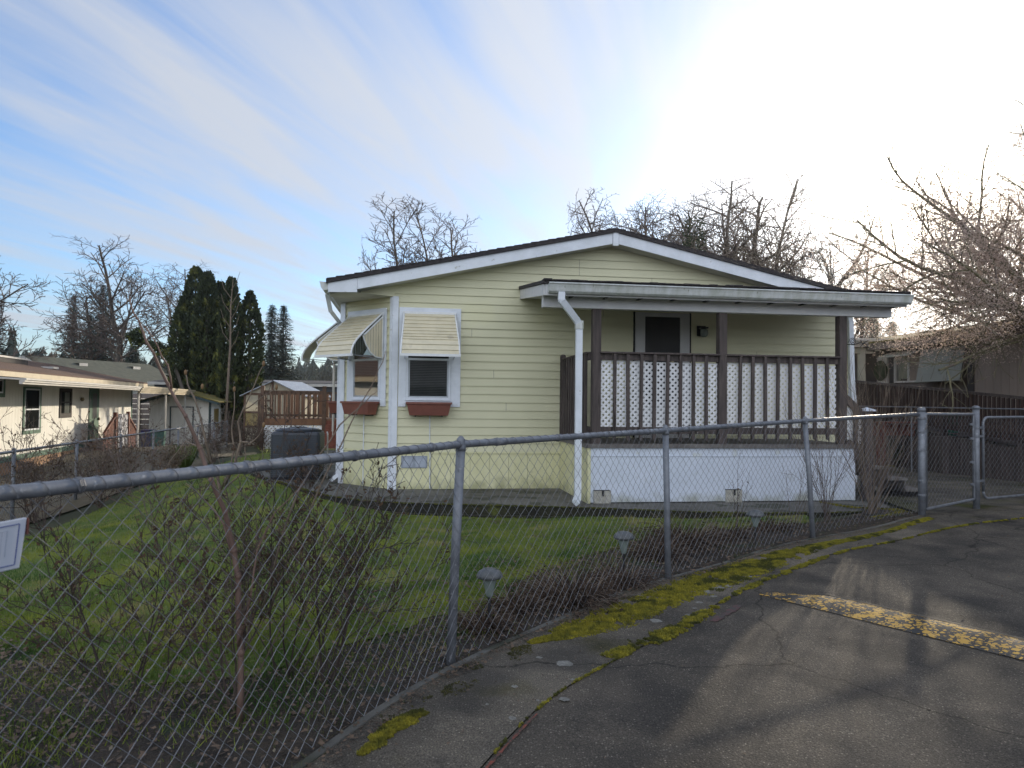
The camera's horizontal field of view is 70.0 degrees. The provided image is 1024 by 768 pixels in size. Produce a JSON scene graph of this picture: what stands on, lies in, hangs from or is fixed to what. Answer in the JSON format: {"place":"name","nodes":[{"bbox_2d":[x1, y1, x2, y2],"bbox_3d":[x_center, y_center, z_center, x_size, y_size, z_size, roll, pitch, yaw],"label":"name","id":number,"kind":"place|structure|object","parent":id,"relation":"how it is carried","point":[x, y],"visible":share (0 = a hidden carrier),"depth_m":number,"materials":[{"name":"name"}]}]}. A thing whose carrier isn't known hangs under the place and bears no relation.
{"place":"outdoors","nodes":[
{"label":"outdoors","id":0,"kind":"place"},
{"bbox_2d":[0,441,242,521],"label":"neighbour yard","id":1,"kind":"structure","parent":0,"point":[83,500],"depth_m":18.54,"materials":[{"name":"plant"}]},
{"bbox_2d":[0,402,94,522],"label":"bare shrub","id":2,"kind":"object","parent":1,"relation":"on","point":[33,475],"visible":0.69,"depth_m":11.26,"materials":[{"name":"brown plant"}]},
{"bbox_2d":[0,355,147,475],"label":"white mobile home","id":3,"kind":"object","parent":1,"relation":"on","point":[63,395],"visible":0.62,"depth_m":23.73,"materials":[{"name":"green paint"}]},
{"bbox_2d":[22,386,41,434],"bbox_3d":[-14.520,0.794,22.109,0.300,1.415,1.331,1,-2,-3],"label":"window","id":4,"kind":"structure","parent":3,"relation":"in","point":[32,395],"depth_m":22.13,"materials":[{"name":"clear glass"}]},
{"bbox_2d":[59,388,72,417],"bbox_3d":[-15.195,0.649,24.872,0.256,0.995,1.156,1,-2,-3],"label":"window","id":5,"kind":"structure","parent":3,"relation":"in","point":[62,391],"depth_m":24.69,"materials":[{"name":"black glass"}]},
{"bbox_2d":[88,388,99,439],"bbox_3d":[-15.866,1.167,27.824,0.128,2.020,1.150,1,-2,-14],"label":"door","id":6,"kind":"structure","parent":3,"relation":"in","point":[93,392],"depth_m":27.79,"materials":[{"name":"green paint"}]},
{"bbox_2d":[85,412,135,450],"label":"porch steps","id":7,"kind":"structure","parent":1,"relation":"on","point":[112,428],"depth_m":27.10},
{"bbox_2d":[41,396,192,488],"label":"bare shrub","id":8,"kind":"object","parent":1,"relation":"on","point":[119,453],"visible":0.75,"depth_m":14.15,"materials":[{"name":"brown plant"}]},
{"bbox_2d":[132,393,160,438],"bbox_3d":[-20.421,1.775,39.931,5.200,2.700,0.120,1,-2,0],"label":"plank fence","id":9,"kind":"object","parent":1,"relation":"on","point":[141,410],"visible":0.02,"depth_m":39.97,"materials":[{"name":"wood"}]},
{"bbox_2d":[136,386,195,445],"bbox_3d":[-17.804,1.537,32.823,4.780,2.860,11.020,1,-2,-14],"label":"carport","id":10,"kind":"object","parent":1,"relation":"on","point":[156,390],"visible":0.54,"depth_m":31.39,"materials":[{"name":"metal"}]},
{"bbox_2d":[140,426,193,470],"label":"bare shrub","id":11,"kind":"object","parent":1,"relation":"on","point":[181,454],"visible":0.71,"depth_m":16.24,"materials":[{"name":"brown plant"}]},
{"bbox_2d":[158,444,213,467],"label":"strappy plant","id":12,"kind":"object","parent":1,"relation":"on","point":[188,462],"visible":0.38,"depth_m":17.23,"materials":[{"name":"green plant"}]},
{"bbox_2d":[220,273,239,442],"bbox_3d":[-15.164,-1.388,39.229,1.018,9.303,0.194,1,-2,0],"label":"bare sapling","id":13,"kind":"object","parent":1,"relation":"on","point":[227,384],"visible":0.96,"depth_m":39.20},
{"bbox_2d":[0,449,807,674],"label":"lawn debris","id":14,"kind":"object","parent":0,"point":[295,572],"visible":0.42,"depth_m":6.32,"materials":[{"name":"brown plant"}]},
{"bbox_2d":[0,445,818,688],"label":"lawn","id":15,"kind":"structure","parent":0,"point":[198,556],"depth_m":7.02,"materials":[{"name":"plant"}]},
{"bbox_2d":[164,361,277,492],"bbox_3d":[-3.182,0.481,8.090,1.234,1.481,0.239,1,-2,0],"label":"budded shrub","id":16,"kind":"object","parent":15,"relation":"on","point":[208,457],"visible":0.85,"depth_m":7.99,"materials":[{"name":"plant"}]},
{"bbox_2d":[235,411,277,452],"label":"bare shrub","id":17,"kind":"object","parent":15,"relation":"on","point":[257,442],"visible":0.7,"depth_m":23.90,"materials":[{"name":"brown plant"}]},
{"bbox_2d":[202,445,324,650],"bbox_3d":[-1.390,0.955,4.209,0.659,1.222,0.701,2,-2,-32],"label":"bare shrub","id":18,"kind":"object","parent":15,"relation":"on","point":[245,588],"visible":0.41,"depth_m":4.14,"materials":[{"name":"brown plant"}]},
{"bbox_2d":[259,362,336,449],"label":"back deck","id":19,"kind":"structure","parent":15,"relation":"on","point":[325,423],"depth_m":24.45,"materials":[{"name":"brown wood"}]},
{"bbox_2d":[274,425,345,484],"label":"bare shrub","id":20,"kind":"object","parent":15,"relation":"on","point":[301,454],"visible":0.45,"depth_m":11.47,"materials":[{"name":"brown plant"}]},
{"bbox_2d":[4,429,1008,767],"bbox_3d":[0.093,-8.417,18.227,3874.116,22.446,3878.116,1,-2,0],"label":"ground","id":21,"kind":"structure","parent":0,"point":[66,517],"depth_m":11.76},
{"bbox_2d":[0,255,58,360],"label":"bare tree","id":22,"kind":"object","parent":21,"relation":"on","point":[3,320],"visible":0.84,"depth_m":47.83,"materials":[{"name":"brown plant"}]},
{"bbox_2d":[51,296,86,358],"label":"fir tree","id":23,"kind":"object","parent":21,"relation":"on","point":[71,341],"visible":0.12,"depth_m":99.88,"materials":[{"name":"green plant"}]},
{"bbox_2d":[33,287,126,359],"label":"bare tree","id":24,"kind":"object","parent":21,"relation":"on","point":[69,336],"visible":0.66,"depth_m":61.82,"materials":[{"name":"brown plant"}]},
{"bbox_2d":[19,355,167,424],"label":"grey roofed home","id":25,"kind":"object","parent":21,"relation":"on","point":[145,373],"visible":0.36,"depth_m":52.10,"materials":[{"name":"grey"}]},
{"bbox_2d":[33,234,170,362],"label":"bare tree","id":26,"kind":"object","parent":21,"relation":"on","point":[120,337],"visible":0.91,"depth_m":58.35,"materials":[{"name":"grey plant"}]},
{"bbox_2d":[47,425,156,507],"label":"bare shrub","id":27,"kind":"object","parent":21,"relation":"on","point":[104,473],"visible":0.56,"depth_m":12.58,"materials":[{"name":"brown plant"}]},
{"bbox_2d":[79,285,130,361],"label":"fir tree","id":28,"kind":"object","parent":21,"relation":"on","point":[96,319],"visible":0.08,"depth_m":91.79,"materials":[{"name":"green plant"}]},
{"bbox_2d":[0,421,227,521],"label":"chain link fence","id":29,"kind":"object","parent":21,"relation":"on","point":[13,461],"visible":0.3,"depth_m":13.44,"materials":[{"name":"metal"}]},
{"bbox_2d":[124,327,185,388],"bbox_3d":[-19.350,0.058,39.993,3.715,6.376,1.156,1,-2,0],"label":"leaning evergreen","id":30,"kind":"object","parent":21,"relation":"on","point":[135,337],"visible":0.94,"depth_m":39.94,"materials":[{"name":"green plant"}]},
{"bbox_2d":[1,326,336,380],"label":"distant forest","id":31,"kind":"object","parent":21,"relation":"on","point":[38,352],"visible":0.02,"depth_m":220.26,"materials":[{"name":"plant"}]},
{"bbox_2d":[123,260,215,359],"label":"bare tree","id":32,"kind":"object","parent":21,"relation":"on","point":[169,298],"visible":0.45,"depth_m":65.13,"materials":[{"name":"brown plant"}]},
{"bbox_2d":[165,294,199,389],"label":"arborvitae","id":33,"kind":"object","parent":21,"relation":"on","point":[175,325],"visible":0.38,"depth_m":41.07,"materials":[{"name":"green plant"}]},
{"bbox_2d":[140,391,233,443],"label":"garden shed","id":34,"kind":"structure","parent":21,"relation":"on","point":[175,417],"depth_m":38.06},
{"bbox_2d":[176,265,205,397],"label":"arborvitae","id":35,"kind":"object","parent":21,"relation":"on","point":[194,274],"visible":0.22,"depth_m":41.69,"materials":[{"name":"green plant"}]},
{"bbox_2d":[188,270,223,399],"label":"arborvitae","id":36,"kind":"object","parent":21,"relation":"on","point":[208,282],"visible":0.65,"depth_m":40.59,"materials":[{"name":"green plant"}]},
{"bbox_2d":[178,407,236,462],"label":"bare shrub","id":37,"kind":"object","parent":21,"relation":"on","point":[217,443],"visible":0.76,"depth_m":18.57,"materials":[{"name":"brown plant"}]},
{"bbox_2d":[101,336,336,380],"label":"winter scrub","id":38,"kind":"object","parent":21,"relation":"on","point":[308,373],"visible":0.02,"depth_m":89.11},
{"bbox_2d":[213,276,246,441],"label":"arborvitae","id":39,"kind":"object","parent":21,"relation":"on","point":[221,356],"visible":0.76,"depth_m":40.20,"materials":[{"name":"green plant"}]},
{"bbox_2d":[147,379,336,428],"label":"dark low home","id":40,"kind":"object","parent":21,"relation":"on","point":[318,385],"visible":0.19,"depth_m":44.74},
{"bbox_2d":[220,404,272,455],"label":"bare shrub","id":41,"kind":"object","parent":21,"relation":"on","point":[244,432],"visible":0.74,"depth_m":21.01,"materials":[{"name":"brown plant"}]},
{"bbox_2d":[232,290,265,435],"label":"arborvitae","id":42,"kind":"object","parent":21,"relation":"on","point":[254,360],"visible":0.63,"depth_m":40.71,"materials":[{"name":"green plant"}]},
{"bbox_2d":[262,304,291,379],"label":"fir tree","id":43,"kind":"object","parent":21,"relation":"on","point":[272,351],"visible":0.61,"depth_m":79.93,"materials":[{"name":"green plant"}]},
{"bbox_2d":[239,380,330,445],"bbox_3d":[-8.931,1.155,29.122,2.650,2.535,2.850,0,-2,6],"label":"greenhouse","id":44,"kind":"object","parent":21,"relation":"on","point":[283,386],"visible":0.39,"depth_m":27.93,"materials":[{"name":"brown wood"}]},
{"bbox_2d":[265,306,307,379],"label":"fir tree","id":45,"kind":"object","parent":21,"relation":"on","point":[282,315],"visible":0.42,"depth_m":81.99,"materials":[{"name":"green plant"}]},
{"bbox_2d":[357,192,480,270],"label":"bare tree","id":46,"kind":"object","parent":21,"relation":"on","point":[393,252],"visible":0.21,"depth_m":48.40,"materials":[{"name":"brown plant"}]},
{"bbox_2d":[0,508,917,767],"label":"planting bed","id":47,"kind":"object","parent":21,"relation":"on","point":[150,757],"visible":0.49,"depth_m":3.49,"materials":[{"name":"brown soil"}]},
{"bbox_2d":[0,456,298,741],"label":"bare shrub","id":48,"kind":"object","parent":47,"relation":"on","point":[73,585],"visible":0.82,"depth_m":3.08,"materials":[{"name":"brown plant"}]},
{"bbox_2d":[129,294,300,722],"bbox_3d":[-1.300,0.573,3.244,0.724,1.895,0.251,1,-2,-10],"label":"tall sapling","id":49,"kind":"object","parent":47,"relation":"on","point":[240,652],"visible":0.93,"depth_m":3.24,"materials":[{"name":"brown plant"}]},
{"bbox_2d":[73,399,376,712],"bbox_3d":[-1.331,0.810,3.396,1.252,1.470,0.834,2,-2,-30],"label":"bare shrub","id":50,"kind":"object","parent":47,"relation":"on","point":[214,615],"visible":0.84,"depth_m":3.31,"materials":[{"name":"brown plant"}]},
{"bbox_2d":[155,379,421,677],"bbox_3d":[-1.274,0.760,3.763,1.617,1.575,0.920,0,-2,11],"label":"bare shrub","id":51,"kind":"object","parent":47,"relation":"on","point":[266,483],"visible":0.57,"depth_m":3.73,"materials":[{"name":"brown plant"}]},
{"bbox_2d":[231,351,385,623],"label":"long twigs","id":52,"kind":"object","parent":51,"relation":"attached to","point":[292,506],"visible":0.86,"depth_m":3.50,"materials":[{"name":"brown plant"}]},
{"bbox_2d":[0,522,690,767],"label":"edge grass","id":53,"kind":"structure","parent":47,"relation":"on","point":[122,673],"depth_m":3.80,"materials":[{"name":"plant"}]},
{"bbox_2d":[246,442,482,685],"bbox_3d":[-0.762,0.920,3.858,1.169,1.270,1.345,1,-2,0],"label":"bare shrub","id":54,"kind":"object","parent":47,"relation":"on","point":[344,629],"visible":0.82,"depth_m":3.69,"materials":[{"name":"brown plant"}]},
{"bbox_2d":[0,507,914,767],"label":"fallen leaves","id":55,"kind":"object","parent":47,"relation":"on","point":[321,742],"visible":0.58,"depth_m":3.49,"materials":[{"name":"plant"}]},
{"bbox_2d":[0,505,920,767],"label":"weeds","id":56,"kind":"object","parent":47,"relation":"on","point":[295,675],"visible":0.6,"depth_m":3.59,"materials":[{"name":"plant"}]},
{"bbox_2d":[446,597,527,641],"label":"dead perennial","id":57,"kind":"object","parent":47,"relation":"on","point":[479,625],"visible":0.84,"depth_m":4.57,"materials":[{"name":"plant"}]},
{"bbox_2d":[476,567,502,622],"bbox_3d":[-0.145,1.394,4.685,0.172,0.426,0.170,1,-2,-11],"label":"garden light","id":58,"kind":"object","parent":47,"relation":"on","point":[489,577],"visible":0.86,"depth_m":4.65,"materials":[{"name":"grey plastic"}]},
{"bbox_2d":[473,576,554,618],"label":"dead perennial","id":59,"kind":"object","parent":47,"relation":"on","point":[529,611],"visible":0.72,"depth_m":4.97,"materials":[{"name":"plant"}]},
{"bbox_2d":[502,559,632,618],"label":"dead perennial","id":60,"kind":"object","parent":47,"relation":"on","point":[591,598],"visible":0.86,"depth_m":5.12,"materials":[{"name":"plant"}]},
{"bbox_2d":[613,531,633,570],"bbox_3d":[0.914,1.419,5.985,0.170,0.426,0.172,0,-2,33],"label":"garden light","id":61,"kind":"object","parent":47,"relation":"on","point":[622,537],"visible":0.85,"depth_m":5.95,"materials":[{"name":"grey plastic"}]},
{"bbox_2d":[578,548,669,593],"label":"dead perennial","id":62,"kind":"object","parent":47,"relation":"on","point":[642,582],"visible":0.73,"depth_m":5.64,"materials":[{"name":"plant"}]},
{"bbox_2d":[604,519,703,566],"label":"dead perennial","id":63,"kind":"object","parent":47,"relation":"on","point":[673,552],"visible":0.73,"depth_m":6.63,"materials":[{"name":"plant"}]},
{"bbox_2d":[633,509,739,556],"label":"dead perennial","id":64,"kind":"object","parent":47,"relation":"on","point":[699,540],"visible":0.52,"depth_m":7.11,"materials":[{"name":"plant"}]},
{"bbox_2d":[697,509,763,542],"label":"dead perennial","id":65,"kind":"object","parent":47,"relation":"on","point":[743,534],"visible":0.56,"depth_m":7.51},
{"bbox_2d":[742,510,804,535],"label":"dead perennial","id":66,"kind":"object","parent":47,"relation":"on","point":[779,528],"visible":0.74,"depth_m":8.01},
{"bbox_2d":[812,347,943,513],"bbox_3d":[4.495,0.554,9.012,1.482,2.142,1.210,1,-2,-12],"label":"whip shrub","id":67,"kind":"object","parent":47,"relation":"on","point":[872,506],"visible":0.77,"depth_m":8.95,"materials":[{"name":"plant"}]},
{"bbox_2d":[917,407,925,515],"bbox_3d":[4.876,1.005,8.690,0.098,1.455,0.100,0,-2,16],"label":"gate post","id":68,"kind":"object","parent":47,"relation":"on","point":[921,450],"visible":1,"depth_m":8.66,"materials":[{"name":"metal"}]},
{"bbox_2d":[0,412,919,767],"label":"chain link fence","id":69,"kind":"object","parent":21,"relation":"on","point":[80,484],"visible":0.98,"depth_m":3.58,"materials":[{"name":"metal"}]},
{"bbox_2d":[0,517,28,571],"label":"notice sign","id":70,"kind":"object","parent":69,"relation":"attached to","point":[13,532],"visible":1,"depth_m":1.89,"materials":[{"name":"grey"}]},
{"bbox_2d":[249,473,860,518],"bbox_3d":[-0.439,1.811,10.590,11.347,0.426,2.765,0,-2,24],"label":"patio edge","id":71,"kind":"object","parent":21,"relation":"on","point":[469,510],"visible":0.2,"depth_m":9.47,"materials":[{"name":"concrete"}]},
{"bbox_2d":[292,515,923,767],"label":"sidewalk edge","id":72,"kind":"object","parent":21,"relation":"on","point":[332,742],"visible":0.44,"depth_m":3.89,"materials":[{"name":"concrete"}]},
{"bbox_2d":[301,228,917,505],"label":"manufactured house","id":73,"kind":"structure","parent":21,"relation":"on","point":[614,329],"depth_m":11.18,"materials":[{"name":"yellow"}]},
{"bbox_2d":[340,401,379,415],"bbox_3d":[-2.383,0.382,11.416,0.694,0.223,0.226,-1,-2,40],"label":"planter box","id":74,"kind":"object","parent":73,"relation":"attached to","point":[367,408],"visible":0.98,"depth_m":11.28,"materials":[{"name":"plastic"}]},
{"bbox_2d":[346,308,386,405],"bbox_3d":[-2.298,-0.412,11.532,0.833,1.520,0.481,0,-2,10],"label":"window","id":75,"kind":"structure","parent":73,"relation":"in","point":[361,371],"depth_m":11.51,"materials":[{"name":"white paint"}]},
{"bbox_2d":[406,402,451,416],"bbox_3d":[-1.262,0.386,11.079,0.694,0.223,0.226,1,-2,-8],"label":"planter box","id":76,"kind":"object","parent":73,"relation":"attached to","point":[441,409],"visible":1,"depth_m":10.99,"materials":[{"name":"plastic"}]},
{"bbox_2d":[398,307,460,406],"bbox_3d":[-1.262,-0.410,11.209,0.945,1.520,0.045,1,-2,-8],"label":"window","id":77,"kind":"structure","parent":73,"relation":"in","point":[420,378],"depth_m":11.21,"materials":[{"name":"white paint"}]},
{"bbox_2d":[632,312,690,437],"bbox_3d":[2.420,-0.145,11.731,0.967,2.020,0.077,1,-2,-8],"label":"door","id":78,"kind":"structure","parent":73,"relation":"in","point":[652,332],"depth_m":11.76,"materials":[{"name":"white"}]},
{"bbox_2d":[567,187,729,252],"bbox_3d":[5.567,-3.088,30.240,7.030,11.235,8.778,1,-2,0],"label":"bare tree","id":79,"kind":"object","parent":21,"relation":"on","point":[632,229],"visible":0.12,"depth_m":30.37,"materials":[{"name":"brown plant"}]},
{"bbox_2d":[681,213,707,250],"bbox_3d":[6.360,-1.877,25.561,0.947,8.213,0.555,1,-2,0],"label":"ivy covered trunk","id":80,"kind":"object","parent":21,"relation":"on","point":[693,240],"visible":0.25,"depth_m":25.60,"materials":[{"name":"green plant"}]},
{"bbox_2d":[633,153,823,277],"bbox_3d":[7.917,-3.123,27.991,7.066,11.154,7.027,1,-2,0],"label":"bare tree","id":81,"kind":"object","parent":21,"relation":"on","point":[750,237],"visible":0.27,"depth_m":27.88,"materials":[{"name":"brown plant"}]},
{"bbox_2d":[656,184,903,337],"bbox_3d":[9.968,-2.674,29.560,8.022,10.376,9.622,1,-2,0],"label":"bare tree","id":82,"kind":"object","parent":21,"relation":"on","point":[801,267],"visible":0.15,"depth_m":28.14,"materials":[{"name":"brown plant"}]},
{"bbox_2d":[783,370,866,520],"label":"whip shrub","id":83,"kind":"object","parent":21,"relation":"on","point":[826,516],"visible":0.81,"depth_m":8.82,"materials":[{"name":"plant"}]},
{"bbox_2d":[796,235,905,337],"bbox_3d":[15.798,-2.161,34.913,4.842,9.759,6.226,1,-2,0],"label":"bare tree","id":84,"kind":"object","parent":21,"relation":"on","point":[861,330],"visible":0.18,"depth_m":34.22,"materials":[{"name":"brown plant"}]},
{"bbox_2d":[854,338,892,383],"bbox_3d":[8.321,0.436,19.598,2.650,3.100,2.800,1,-2,0],"label":"patio cover","id":85,"kind":"object","parent":21,"relation":"on","point":[861,357],"visible":0.08,"depth_m":18.47,"materials":[{"name":"beige paint"}]},
{"bbox_2d":[768,77,1023,412],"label":"bare tree","id":86,"kind":"object","parent":21,"relation":"on","point":[982,248],"visible":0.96,"depth_m":13.44,"materials":[{"name":"brown plant"}]},
{"bbox_2d":[854,321,1023,446],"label":"brown mobile home","id":87,"kind":"object","parent":21,"relation":"on","point":[1002,382],"visible":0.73,"depth_m":16.00,"materials":[{"name":"beige"}]},
{"bbox_2d":[874,357,888,382],"bbox_3d":[9.287,-0.240,18.402,0.125,0.850,0.516,1,-2,-8],"label":"door panel","id":88,"kind":"structure","parent":87,"relation":"in","point":[881,376],"depth_m":18.34,"materials":[{"name":"glass"}]},
{"bbox_2d":[894,356,919,382],"bbox_3d":[9.479,-0.337,17.459,0.050,0.600,1.020,1,-2,-8],"label":"window","id":89,"kind":"structure","parent":87,"relation":"in","point":[911,376],"depth_m":17.40,"materials":[{"name":"white glass"}]},
{"bbox_2d":[855,380,1023,481],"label":"access ramp","id":90,"kind":"structure","parent":21,"relation":"on","point":[939,398],"depth_m":14.39,"materials":[{"name":"brown wood"}]},
{"bbox_2d":[972,406,983,508],"bbox_3d":[5.953,1.019,9.345,0.167,1.485,0.090,2,-2,-36],"label":"gate post","id":91,"kind":"object","parent":21,"relation":"on","point":[978,427],"visible":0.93,"depth_m":9.29,"materials":[{"name":"metal"}]},
{"bbox_2d":[926,413,974,509],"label":"walk gate","id":92,"kind":"structure","parent":91,"relation":"attached to","point":[972,439],"depth_m":9.05,"materials":[{"name":"metal"}]},
{"bbox_2d":[981,416,1023,499],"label":"drive gate","id":93,"kind":"structure","parent":91,"relation":"attached to","point":[983,439],"depth_m":9.47,"materials":[{"name":"metal"}]},
{"bbox_2d":[0,0,1023,370],"label":"sky","id":94,"kind":"structure","parent":0,"point":[253,139],"materials":[{"name":"blue"}]},
{"bbox_2d":[252,450,888,512],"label":"patio","id":95,"kind":"structure","parent":0,"point":[494,498],"depth_m":10.10,"materials":[{"name":"concrete"}]},
{"bbox_2d":[266,426,328,482],"bbox_3d":[-3.661,1.253,12.627,0.962,1.039,0.900,1,-2,-8],"label":"air conditioner","id":96,"kind":"object","parent":95,"relation":"on","point":[317,436],"visible":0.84,"depth_m":12.25,"materials":[{"name":"grey"}]},
{"bbox_2d":[264,477,863,513],"bbox_3d":[0.185,1.593,10.146,10.039,0.027,2.033,0,-2,18],"label":"patio moss","id":97,"kind":"object","parent":95,"relation":"on","point":[557,506],"visible":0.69,"depth_m":9.45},
{"bbox_2d":[307,505,1023,767],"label":"sidewalk","id":98,"kind":"structure","parent":0,"point":[471,713],"depth_m":3.70,"materials":[{"name":"concrete"}]},
{"bbox_2d":[323,591,650,754],"bbox_3d":[-0.024,1.536,4.020,0.406,0.067,3.651,0,-2,32],"label":"dark moss","id":99,"kind":"object","parent":98,"relation":"on","point":[511,654],"visible":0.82,"depth_m":3.96,"materials":[{"name":"plant"}]},
{"bbox_2d":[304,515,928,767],"bbox_3d":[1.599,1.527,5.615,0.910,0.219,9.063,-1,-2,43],"label":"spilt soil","id":100,"kind":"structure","parent":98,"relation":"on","point":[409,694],"depth_m":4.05,"materials":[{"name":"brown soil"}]},
{"bbox_2d":[486,576,751,719],"bbox_3d":[0.850,1.548,4.754,0.454,0.026,3.378,0,-2,34],"label":"lichen","id":101,"kind":"object","parent":98,"relation":"on","point":[564,663],"visible":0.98,"depth_m":4.02},
{"bbox_2d":[356,517,1023,755],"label":"moss","id":102,"kind":"object","parent":98,"relation":"on","point":[648,607],"visible":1,"depth_m":5.10,"materials":[{"name":"plant"}]},
{"bbox_2d":[482,518,1023,767],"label":"road","id":103,"kind":"structure","parent":0,"point":[880,698],"depth_m":3.75,"materials":[{"name":"asphalt"}]},
{"bbox_2d":[760,592,1023,659],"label":"yellow speed hump","id":104,"kind":"object","parent":103,"relation":"on","point":[1009,646],"visible":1,"depth_m":4.70,"materials":[{"name":"paint"}]},
{"bbox_2d":[855,467,1023,514],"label":"driveway","id":105,"kind":"structure","parent":0,"point":[1011,501],"depth_m":11.23,"materials":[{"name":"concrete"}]},
{"bbox_2d":[873,421,917,465],"bbox_3d":[8.238,1.307,15.478,1.100,1.020,0.310,1,-2,-8],"label":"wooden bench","id":106,"kind":"object","parent":105,"relation":"on","point":[905,427],"visible":0.23,"depth_m":15.53,"materials":[{"name":"brown wood"}]},
{"bbox_2d":[931,429,969,472],"bbox_3d":[9.032,1.135,14.878,0.787,1.348,0.409,1,-2,0],"label":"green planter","id":107,"kind":"object","parent":105,"relation":"on","point":[934,462],"visible":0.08,"depth_m":14.76,"materials":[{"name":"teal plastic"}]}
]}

